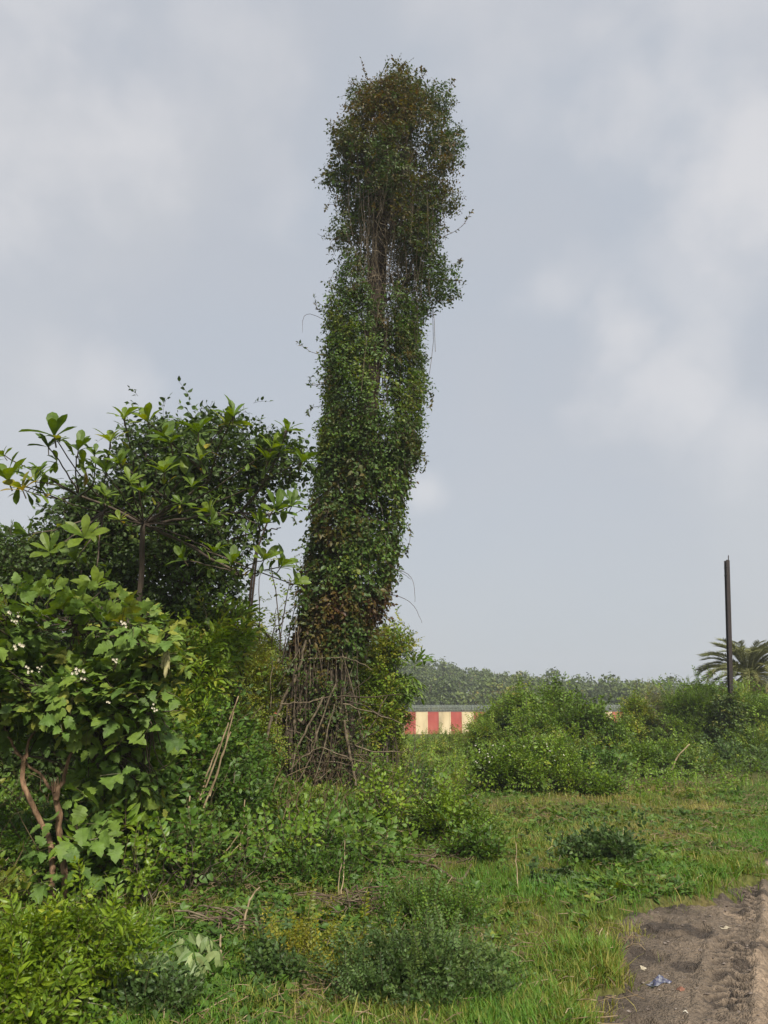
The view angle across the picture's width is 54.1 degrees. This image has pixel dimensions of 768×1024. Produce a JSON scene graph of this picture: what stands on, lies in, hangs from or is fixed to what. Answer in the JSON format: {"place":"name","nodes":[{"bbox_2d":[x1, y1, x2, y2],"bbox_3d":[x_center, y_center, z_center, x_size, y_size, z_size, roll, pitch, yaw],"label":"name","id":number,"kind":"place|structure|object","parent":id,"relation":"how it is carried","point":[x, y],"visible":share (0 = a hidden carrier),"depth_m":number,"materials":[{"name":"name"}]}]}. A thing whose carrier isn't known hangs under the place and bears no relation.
{"place":"outdoors","nodes":[
{"label":"outdoors","id":0,"kind":"place"},
{"bbox_2d":[0,0,767,693],"label":"sky","id":1,"kind":"structure","parent":0,"point":[596,446],"materials":[{"name":"grey"}]},
{"bbox_2d":[0,702,767,1023],"bbox_3d":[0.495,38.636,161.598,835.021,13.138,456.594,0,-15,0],"label":"ground","id":2,"kind":"structure","parent":0,"point":[751,881],"depth_m":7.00,"materials":[{"name":"green plant"}]},
{"bbox_2d":[0,854,173,1023],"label":"glossy leaf shrub","id":3,"kind":"object","parent":2,"relation":"on","point":[41,968],"visible":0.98,"depth_m":3.88,"materials":[{"name":"green plant"}]},
{"bbox_2d":[0,569,200,903],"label":"lobed leaf shrub","id":4,"kind":"object","parent":2,"relation":"on","point":[113,699],"visible":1,"depth_m":6.54,"materials":[{"name":"green plant"}]},
{"bbox_2d":[42,762,179,889],"bbox_3d":[-2.442,2.800,6.788,1.104,1.218,0.986,3,-15,-11],"label":"leafy plant","id":5,"kind":"object","parent":2,"relation":"on","point":[134,814],"visible":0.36,"depth_m":6.67,"materials":[{"name":"green plant"}]},
{"bbox_2d":[21,706,243,891],"bbox_3d":[-2.534,2.834,7.755,1.778,2.128,2.400,-3,-15,10],"label":"tangled weed bush","id":6,"kind":"object","parent":2,"relation":"on","point":[177,776],"visible":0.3,"depth_m":7.60,"materials":[{"name":"green plant"}]},
{"bbox_2d":[87,933,212,1021],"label":"dark herb","id":7,"kind":"object","parent":2,"relation":"on","point":[133,989],"visible":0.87,"depth_m":4.07,"materials":[{"name":"green plant"}]},
{"bbox_2d":[105,811,199,906],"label":"leafy plant","id":8,"kind":"object","parent":2,"relation":"on","point":[133,843],"visible":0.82,"depth_m":6.32,"materials":[{"name":"green plant"}]},
{"bbox_2d":[0,394,322,616],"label":"broad leaved sapling","id":9,"kind":"object","parent":2,"relation":"on","point":[55,421],"visible":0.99,"depth_m":8.81,"materials":[{"name":"green plant"}]},
{"bbox_2d":[141,891,184,942],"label":"bent stem","id":10,"kind":"object","parent":2,"relation":"on","point":[171,910],"visible":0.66,"depth_m":5.67,"materials":[{"name":"green plant"}]},
{"bbox_2d":[0,376,328,804],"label":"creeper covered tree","id":11,"kind":"object","parent":2,"relation":"on","point":[119,547],"visible":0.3,"depth_m":10.28,"materials":[{"name":"green plant"}]},
{"bbox_2d":[134,930,222,984],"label":"wilting branch","id":12,"kind":"object","parent":2,"relation":"on","point":[185,953],"visible":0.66,"depth_m":4.67,"materials":[{"name":"green plant"}]},
{"bbox_2d":[123,792,258,891],"bbox_3d":[-1.760,2.979,6.753,1.163,0.862,0.772,4,-15,-16],"label":"leafy plant","id":13,"kind":"object","parent":2,"relation":"on","point":[184,820],"visible":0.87,"depth_m":6.70,"materials":[{"name":"green plant"}]},
{"bbox_2d":[125,668,287,879],"bbox_3d":[-2.006,2.848,8.270,1.834,2.259,2.402,0,-15,0],"label":"tangled weed bush","id":14,"kind":"object","parent":2,"relation":"on","point":[245,784],"visible":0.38,"depth_m":8.23,"materials":[{"name":"green plant"}]},
{"bbox_2d":[199,696,238,807],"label":"leaning twigs","id":15,"kind":"object","parent":14,"relation":"on","point":[216,775],"visible":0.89,"depth_m":7.99,"materials":[{"name":"wood"}]},
{"bbox_2d":[222,800,263,855],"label":"leaning twigs","id":16,"kind":"object","parent":14,"relation":"on","point":[237,836],"visible":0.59,"depth_m":7.42,"materials":[{"name":"wood"}]},
{"bbox_2d":[155,574,274,744],"bbox_3d":[-2.346,2.388,9.400,1.540,3.252,2.389,-7,-16,24],"label":"leafy shrub","id":17,"kind":"object","parent":2,"relation":"on","point":[222,664],"visible":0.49,"depth_m":9.42,"materials":[{"name":"green plant"}]},
{"bbox_2d":[0,736,442,910],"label":"undergrowth","id":18,"kind":"object","parent":2,"relation":"on","point":[32,866],"visible":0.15,"depth_m":8.17,"materials":[{"name":"green plant"}]},
{"bbox_2d":[219,934,225,962],"bbox_3d":[-1.011,2.894,4.922,0.145,0.142,0.415,3,-15,-11],"label":"fallen stick","id":19,"kind":"object","parent":2,"relation":"on","point":[220,944],"visible":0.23,"depth_m":5.02,"materials":[{"name":"wood"}]},
{"bbox_2d":[163,802,286,896],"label":"leafy plant","id":20,"kind":"object","parent":2,"relation":"on","point":[269,838],"visible":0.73,"depth_m":6.92,"materials":[{"name":"green plant"}]},
{"bbox_2d":[167,901,283,932],"bbox_3d":[-1.217,3.135,5.832,1.065,0.180,0.671,0,-15,0],"label":"brushwood heap","id":21,"kind":"object","parent":2,"relation":"on","point":[209,917],"visible":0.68,"depth_m":5.81,"materials":[{"name":"brown wood"}]},
{"bbox_2d":[0,736,471,894],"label":"undergrowth stalks","id":22,"kind":"object","parent":2,"relation":"on","point":[327,790],"visible":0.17,"depth_m":9.09,"materials":[{"name":"green plant"}]},
{"bbox_2d":[241,886,260,935],"bbox_3d":[-1.067,3.169,6.006,0.042,0.175,1.050,1,-15,-2],"label":"fallen stick","id":23,"kind":"object","parent":2,"relation":"on","point":[246,911],"visible":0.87,"depth_m":5.93,"materials":[{"name":"wood"}]},
{"bbox_2d":[214,694,303,833],"bbox_3d":[-1.714,3.220,9.282,1.759,1.917,1.882,0,-15,0],"label":"tangled weed bush","id":24,"kind":"object","parent":2,"relation":"on","point":[265,746],"visible":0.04,"depth_m":9.58,"materials":[{"name":"green plant"}]},
{"bbox_2d":[214,622,304,777],"bbox_3d":[-2.197,3.037,11.768,2.450,3.076,2.703,-7,-16,26],"label":"feathery bush","id":25,"kind":"object","parent":2,"relation":"on","point":[259,654],"visible":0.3,"depth_m":11.41,"materials":[{"name":"green plant"}]},
{"bbox_2d":[216,891,318,985],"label":"dark herb","id":26,"kind":"object","parent":2,"relation":"on","point":[267,960],"visible":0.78,"depth_m":4.62,"materials":[{"name":"green plant"}]},
{"bbox_2d":[240,543,302,702],"bbox_3d":[-1.816,2.330,12.446,1.498,3.650,0.915,0,-15,0],"label":"slender sapling","id":27,"kind":"object","parent":2,"relation":"on","point":[278,614],"visible":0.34,"depth_m":12.71,"materials":[{"name":"green plant"}]},
{"bbox_2d":[230,794,326,863],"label":"leafy plant","id":28,"kind":"object","parent":2,"relation":"on","point":[309,826],"visible":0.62,"depth_m":7.55,"materials":[{"name":"green plant"}]},
{"bbox_2d":[234,872,358,962],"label":"golden weed","id":29,"kind":"object","parent":2,"relation":"on","point":[304,938],"visible":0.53,"depth_m":5.05,"materials":[{"name":"green plant"}]},
{"bbox_2d":[248,818,377,891],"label":"dark herb","id":30,"kind":"object","parent":2,"relation":"on","point":[308,864],"visible":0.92,"depth_m":7.12,"materials":[{"name":"green plant"}]},
{"bbox_2d":[288,797,378,859],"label":"leafy plant","id":31,"kind":"object","parent":2,"relation":"on","point":[330,822],"visible":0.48,"depth_m":8.02,"materials":[{"name":"green plant"}]},
{"bbox_2d":[338,843,344,897],"bbox_3d":[-0.387,3.330,7.066,0.053,0.324,1.149,0,-15,0],"label":"twig fork","id":32,"kind":"object","parent":2,"relation":"on","point":[343,876],"visible":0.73,"depth_m":6.78,"materials":[{"name":"wood"}]},
{"bbox_2d":[293,885,400,921],"bbox_3d":[-0.324,3.221,6.183,0.936,0.218,0.921,0,-15,0],"label":"brushwood heap","id":33,"kind":"object","parent":2,"relation":"on","point":[348,900],"visible":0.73,"depth_m":6.20,"materials":[{"name":"brown wood"}]},
{"bbox_2d":[305,887,400,986],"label":"golden weed","id":34,"kind":"object","parent":2,"relation":"on","point":[353,939],"visible":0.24,"depth_m":4.64,"materials":[{"name":"green plant"}]},
{"bbox_2d":[242,54,473,796],"bbox_3d":[-0.339,-1.986,13.158,4.036,14.827,2.684,0,-15,0],"label":"ivy covered trunk","id":35,"kind":"object","parent":2,"relation":"on","point":[341,614],"visible":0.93,"depth_m":12.75,"materials":[{"name":"green plant"}]},
{"bbox_2d":[352,752,397,809],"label":"tangled weed bush","id":36,"kind":"object","parent":2,"relation":"on","point":[363,780],"visible":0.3,"depth_m":9.98,"materials":[{"name":"green plant"}]},
{"bbox_2d":[334,799,417,868],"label":"leafy plant","id":37,"kind":"object","parent":2,"relation":"on","point":[392,831],"visible":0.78,"depth_m":7.81,"materials":[{"name":"green plant"}]},
{"bbox_2d":[0,785,767,1023],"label":"ground cover","id":38,"kind":"object","parent":2,"relation":"on","point":[216,932],"visible":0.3,"depth_m":6.50,"materials":[{"name":"green plant"}]},
{"bbox_2d":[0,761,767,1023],"bbox_3d":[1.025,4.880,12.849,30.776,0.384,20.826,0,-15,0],"label":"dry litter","id":39,"kind":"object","parent":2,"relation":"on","point":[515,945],"visible":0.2,"depth_m":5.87,"materials":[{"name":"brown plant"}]},
{"bbox_2d":[346,606,424,764],"bbox_3d":[-0.148,3.402,13.582,1.752,3.598,1.394,6,-16,-20],"label":"leafy tree","id":40,"kind":"object","parent":2,"relation":"on","point":[379,681],"visible":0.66,"depth_m":13.45,"materials":[{"name":"green plant"}]},
{"bbox_2d":[358,737,412,816],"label":"weed clump","id":41,"kind":"object","parent":2,"relation":"on","point":[390,766],"visible":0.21,"depth_m":11.80,"materials":[{"name":"green plant"}]},
{"bbox_2d":[354,695,419,774],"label":"yellowish bush","id":42,"kind":"object","parent":2,"relation":"on","point":[400,747],"visible":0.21,"depth_m":14.21,"materials":[{"name":"green plant"}]},
{"bbox_2d":[354,764,420,829],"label":"leafy plant","id":43,"kind":"object","parent":2,"relation":"on","point":[391,803],"visible":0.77,"depth_m":9.57,"materials":[{"name":"green plant"}]},
{"bbox_2d":[360,645,435,776],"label":"long leaf plant","id":44,"kind":"object","parent":2,"relation":"on","point":[412,689],"visible":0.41,"depth_m":13.93,"materials":[{"name":"green plant"}]},
{"bbox_2d":[293,891,534,1017],"bbox_3d":[0.175,2.630,4.413,1.472,0.676,1.141,0,-15,0],"label":"grey green herb","id":45,"kind":"object","parent":2,"relation":"on","point":[431,961],"visible":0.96,"depth_m":4.28,"materials":[{"name":"green plant"}]},
{"bbox_2d":[364,846,502,932],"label":"green herb","id":46,"kind":"object","parent":2,"relation":"on","point":[420,896],"visible":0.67,"depth_m":5.83,"materials":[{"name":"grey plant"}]},
{"bbox_2d":[400,854,472,880],"bbox_3d":[0.617,3.643,7.734,0.498,0.077,1.008,9,-17,-32],"label":"fallen stick","id":47,"kind":"object","parent":2,"relation":"on","point":[432,865],"visible":0.76,"depth_m":7.68,"materials":[{"name":"brown wood"}]},
{"bbox_2d":[391,834,485,864],"bbox_3d":[0.731,3.746,8.392,0.982,0.151,1.428,-4,-15,16],"label":"brushwood heap","id":48,"kind":"object","parent":2,"relation":"on","point":[450,855],"visible":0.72,"depth_m":8.13,"materials":[{"name":"brown wood"}]},
{"bbox_2d":[413,721,476,758],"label":"wild bush","id":49,"kind":"object","parent":2,"relation":"on","point":[450,738],"visible":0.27,"depth_m":26.08,"materials":[{"name":"green plant"}]},
{"bbox_2d":[395,767,516,847],"bbox_3d":[0.845,3.723,9.183,1.321,1.154,1.524,-9,-17,32],"label":"weed mound","id":50,"kind":"object","parent":2,"relation":"on","point":[428,821],"visible":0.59,"depth_m":9.12,"materials":[{"name":"green plant"}]},
{"bbox_2d":[273,705,667,734],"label":"boundary wall","id":51,"kind":"structure","parent":2,"relation":"on","point":[431,719],"depth_m":77.07,"materials":[{"name":"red paint"}]},
{"bbox_2d":[430,789,519,865],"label":"weed sprawl","id":52,"kind":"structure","parent":2,"relation":"on","point":[492,846],"depth_m":8.16,"materials":[{"name":"green plant"}]},
{"bbox_2d":[460,685,534,752],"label":"wild bush","id":53,"kind":"object","parent":2,"relation":"on","point":[488,723],"visible":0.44,"depth_m":22.27,"materials":[{"name":"green plant"}]},
{"bbox_2d":[515,842,518,889],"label":"dry stalk","id":54,"kind":"object","parent":2,"relation":"on","point":[516,865],"visible":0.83,"depth_m":7.16,"materials":[{"name":"plant"}]},
{"bbox_2d":[461,722,602,796],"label":"wild bush","id":55,"kind":"object","parent":2,"relation":"on","point":[513,760],"visible":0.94,"depth_m":14.41,"materials":[{"name":"green plant"}]},
{"bbox_2d":[496,671,580,740],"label":"wild bush","id":56,"kind":"object","parent":2,"relation":"on","point":[525,708],"visible":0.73,"depth_m":21.32,"materials":[{"name":"green plant"}]},
{"bbox_2d":[503,828,601,889],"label":"dark herb","id":57,"kind":"object","parent":2,"relation":"on","point":[532,865],"visible":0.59,"depth_m":7.05,"materials":[{"name":"green plant"}]},
{"bbox_2d":[342,728,767,800],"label":"meadow scrub","id":58,"kind":"object","parent":2,"relation":"on","point":[455,763],"visible":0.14,"depth_m":17.00,"materials":[{"name":"green plant"}]},
{"bbox_2d":[536,830,587,883],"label":"dark herb","id":59,"kind":"object","parent":2,"relation":"on","point":[565,870],"visible":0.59,"depth_m":7.21,"materials":[{"name":"green plant"}]},
{"bbox_2d":[502,717,625,752],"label":"wild bush","id":60,"kind":"object","parent":2,"relation":"on","point":[576,742],"visible":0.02,"depth_m":18.61,"materials":[{"name":"green plant"}]},
{"bbox_2d":[525,924,624,972],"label":"grass tuft","id":61,"kind":"object","parent":2,"relation":"on","point":[569,943],"visible":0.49,"depth_m":4.94,"materials":[{"name":"green plant"}]},
{"bbox_2d":[537,686,635,745],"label":"wild bush","id":62,"kind":"object","parent":2,"relation":"on","point":[588,716],"visible":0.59,"depth_m":20.81,"materials":[{"name":"green plant"}]},
{"bbox_2d":[550,734,637,783],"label":"wild bush","id":63,"kind":"object","parent":2,"relation":"on","point":[619,759],"visible":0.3,"depth_m":16.29,"materials":[{"name":"green plant"}]},
{"bbox_2d":[536,804,659,865],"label":"dark herb","id":64,"kind":"object","parent":2,"relation":"on","point":[589,843],"visible":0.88,"depth_m":7.82,"materials":[{"name":"green plant"}]},
{"bbox_2d":[580,755,629,799],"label":"wild bush","id":65,"kind":"object","parent":2,"relation":"on","point":[608,786],"visible":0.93,"depth_m":13.70,"materials":[{"name":"green plant"}]},
{"bbox_2d":[581,990,638,1022],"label":"grass tuft","id":66,"kind":"object","parent":2,"relation":"on","point":[612,1004],"visible":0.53,"depth_m":4.17,"materials":[{"name":"green plant"}]},
{"bbox_2d":[570,940,656,1000],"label":"grass tuft","id":67,"kind":"object","parent":2,"relation":"on","point":[607,960],"visible":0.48,"depth_m":4.72,"materials":[{"name":"green plant"}]},
{"bbox_2d":[608,683,662,742],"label":"wild bush","id":68,"kind":"object","parent":2,"relation":"on","point":[640,711],"visible":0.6,"depth_m":24.95,"materials":[{"name":"green plant"}]},
{"bbox_2d":[618,918,658,939],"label":"grass tuft","id":69,"kind":"object","parent":2,"relation":"on","point":[632,927],"visible":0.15,"depth_m":5.68,"materials":[{"name":"green plant"}]},
{"bbox_2d":[592,721,700,776],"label":"wild bush","id":70,"kind":"object","parent":2,"relation":"on","point":[644,751],"visible":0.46,"depth_m":18.76,"materials":[{"name":"green plant"}]},
{"bbox_2d":[638,679,673,740],"bbox_3d":[9.742,7.243,26.641,3.320,2.832,2.690,12,-19,-40],"label":"wispy tree","id":71,"kind":"object","parent":2,"relation":"on","point":[654,698],"visible":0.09,"depth_m":26.98,"materials":[{"name":"green plant"}]},
{"bbox_2d":[589,709,729,778],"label":"wild bush","id":72,"kind":"object","parent":2,"relation":"on","point":[683,757],"visible":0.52,"depth_m":18.02,"materials":[{"name":"green plant"}]},
{"bbox_2d":[670,744,689,770],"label":"leaning twigs","id":73,"kind":"object","parent":2,"relation":"on","point":[679,754],"visible":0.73,"depth_m":17.54,"materials":[{"name":"wood"}]},
{"bbox_2d":[666,886,702,912],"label":"grass tuft","id":74,"kind":"object","parent":2,"relation":"on","point":[680,900],"visible":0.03,"depth_m":6.44,"materials":[{"name":"green plant"}]},
{"bbox_2d":[644,665,746,755],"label":"wild bush","id":75,"kind":"object","parent":2,"relation":"on","point":[689,710],"visible":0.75,"depth_m":23.71,"materials":[{"name":"green plant"}]},
{"bbox_2d":[724,555,733,712],"bbox_3d":[10.845,4.664,23.586,0.706,6.731,0.240,0,-15,0],"label":"metal pole","id":76,"kind":"object","parent":2,"relation":"on","point":[728,623],"visible":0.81,"depth_m":23.82,"materials":[{"name":"metal"}]},
{"bbox_2d":[706,680,753,763],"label":"bush","id":77,"kind":"object","parent":2,"relation":"on","point":[725,717],"visible":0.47,"depth_m":22.79,"materials":[{"name":"green plant"}]},
{"bbox_2d":[693,637,767,694],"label":"date palm","id":78,"kind":"object","parent":2,"relation":"on","point":[750,661],"visible":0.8,"depth_m":29.98,"materials":[{"name":"green plant"}]},
{"bbox_2d":[693,727,767,772],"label":"wild bush","id":79,"kind":"object","parent":2,"relation":"on","point":[727,750],"visible":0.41,"depth_m":19.53,"materials":[{"name":"green plant"}]},
{"bbox_2d":[715,676,754,695],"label":"wild bush","id":80,"kind":"object","parent":2,"relation":"on","point":[744,681],"visible":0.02,"depth_m":26.81,"materials":[{"name":"green plant"}]},
{"bbox_2d":[710,677,767,752],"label":"wild bush","id":81,"kind":"object","parent":2,"relation":"on","point":[757,711],"visible":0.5,"depth_m":23.33,"materials":[{"name":"green plant"}]},
{"bbox_2d":[238,645,767,710],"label":"hillside","id":82,"kind":"structure","parent":0,"point":[451,678],"depth_m":117.96,"materials":[{"name":"green plant"}]},
{"bbox_2d":[588,859,767,1023],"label":"dirt road","id":83,"kind":"structure","parent":0,"point":[679,959],"depth_m":5.04,"materials":[{"name":"brown soil"}]},
{"bbox_2d":[645,975,671,986],"bbox_3d":[1.716,2.939,4.713,0.142,0.060,0.105,6,-16,-21],"label":"plastic scrap","id":84,"kind":"object","parent":83,"relation":"on","point":[658,980],"visible":1,"depth_m":4.71,"materials":[{"name":"white plastic"}]},
{"bbox_2d":[602,879,767,1022],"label":"pebbles","id":85,"kind":"object","parent":83,"relation":"on","point":[659,989],"visible":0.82,"depth_m":5.08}
]}

